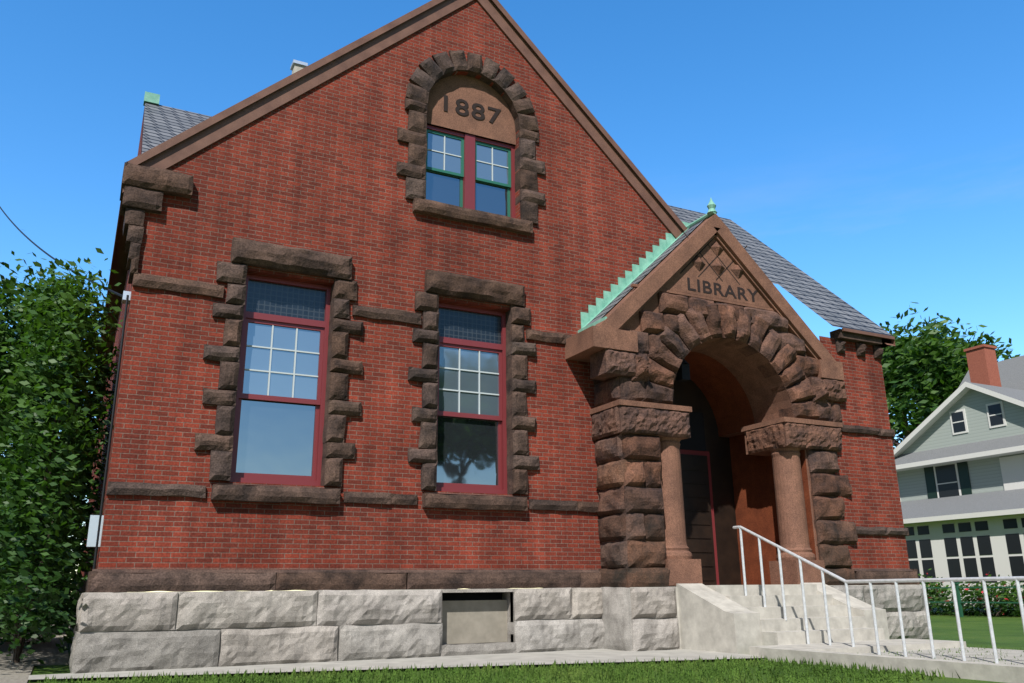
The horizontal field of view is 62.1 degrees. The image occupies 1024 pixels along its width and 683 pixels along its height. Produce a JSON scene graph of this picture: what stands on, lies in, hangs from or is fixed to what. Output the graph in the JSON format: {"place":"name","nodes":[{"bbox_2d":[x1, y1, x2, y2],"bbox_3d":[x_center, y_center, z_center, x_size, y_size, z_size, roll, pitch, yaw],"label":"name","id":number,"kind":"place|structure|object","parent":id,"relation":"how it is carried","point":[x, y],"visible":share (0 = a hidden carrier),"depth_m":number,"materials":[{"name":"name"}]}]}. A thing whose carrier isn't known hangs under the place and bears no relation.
{"place":"outdoors","nodes":[
{"label":"outdoors","id":0,"kind":"place"},
{"bbox_2d":[0,0,1023,591],"label":"sky","id":1,"kind":"structure","parent":0,"point":[876,147],"materials":[{"name":"blue"}]},
{"bbox_2d":[27,606,1023,682],"bbox_3d":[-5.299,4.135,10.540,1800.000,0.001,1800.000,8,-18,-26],"label":"ground","id":2,"kind":"structure","parent":0,"point":[1008,631],"depth_m":11.68,"materials":[{"name":"green plant"}]},
{"bbox_2d":[0,485,63,650],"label":"corner bush","id":3,"kind":"object","parent":2,"relation":"on","point":[39,638],"depth_m":16.24,"materials":[{"name":"green plant"}]},
{"bbox_2d":[0,474,77,604],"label":"bush","id":4,"kind":"object","parent":2,"relation":"on","point":[60,548],"depth_m":22.81,"materials":[{"name":"green plant"}]},
{"bbox_2d":[0,251,117,461],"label":"tree","id":5,"kind":"object","parent":2,"relation":"on","point":[7,289],"visible":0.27,"depth_m":13.35,"materials":[{"name":"green plant"}]},
{"bbox_2d":[0,248,122,663],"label":"tree boughs","id":6,"kind":"object","parent":2,"relation":"on","point":[52,522],"visible":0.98,"depth_m":11.98,"materials":[{"name":"green plant"}]},
{"bbox_2d":[76,418,97,498],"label":"tree belt","id":7,"kind":"object","parent":2,"relation":"on","point":[83,456],"visible":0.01,"depth_m":71.37,"materials":[{"name":"green plant"}]},
{"bbox_2d":[0,0,928,673],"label":"library","id":8,"kind":"structure","parent":2,"relation":"on","point":[444,324],"depth_m":13.95,"materials":[{"name":"brick"}]},
{"bbox_2d":[229,125,515,493],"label":"windows","id":9,"kind":"structure","parent":8,"relation":"in","point":[284,347],"depth_m":13.74,"materials":[{"name":"glass"}]},
{"bbox_2d":[0,625,1023,682],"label":"paved paths","id":10,"kind":"structure","parent":2,"relation":"on","point":[982,668],"depth_m":11.11,"materials":[{"name":"concrete"}]},
{"bbox_2d":[675,583,966,655],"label":"entrance stairs","id":11,"kind":"structure","parent":10,"relation":"on","point":[726,618],"depth_m":13.15,"materials":[{"name":"grey concrete"}]},
{"bbox_2d":[733,526,1023,662],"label":"entrance handrail","id":12,"kind":"object","parent":11,"relation":"on","point":[1016,579],"visible":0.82,"depth_m":11.45,"materials":[{"name":"white metal"}]},
{"bbox_2d":[37,645,1023,682],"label":"lawn grass","id":13,"kind":"structure","parent":2,"relation":"on","point":[618,675],"depth_m":9.55,"materials":[{"name":"green plant"}]},
{"bbox_2d":[892,430,909,449],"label":"tree","id":14,"kind":"object","parent":2,"relation":"on","point":[893,440],"visible":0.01,"depth_m":45.59,"materials":[{"name":"green plant"}]},
{"bbox_2d":[879,302,1019,447],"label":"tree","id":15,"kind":"object","parent":2,"relation":"on","point":[926,370],"visible":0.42,"depth_m":54.07,"materials":[{"name":"green plant"}]},
{"bbox_2d":[918,568,983,615],"bbox_3d":[14.262,8.755,29.610,2.294,1.629,3.526,8,-18,-26],"label":"border shrub","id":16,"kind":"object","parent":2,"relation":"on","point":[930,592],"visible":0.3,"depth_m":28.91,"materials":[{"name":"green plant"}]},
{"bbox_2d":[894,344,1023,606],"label":"neighbour house","id":17,"kind":"structure","parent":2,"relation":"on","point":[959,457],"depth_m":30.74,"materials":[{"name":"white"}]},
{"bbox_2d":[926,582,1023,616],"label":"garden fence","id":18,"kind":"object","parent":2,"relation":"on","point":[957,587],"visible":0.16,"depth_m":27.07,"materials":[{"name":"white"}]},
{"bbox_2d":[932,573,1023,616],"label":"border shrub","id":19,"kind":"object","parent":2,"relation":"on","point":[975,594],"visible":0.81,"depth_m":27.15,"materials":[{"name":"green plant"}]}
]}

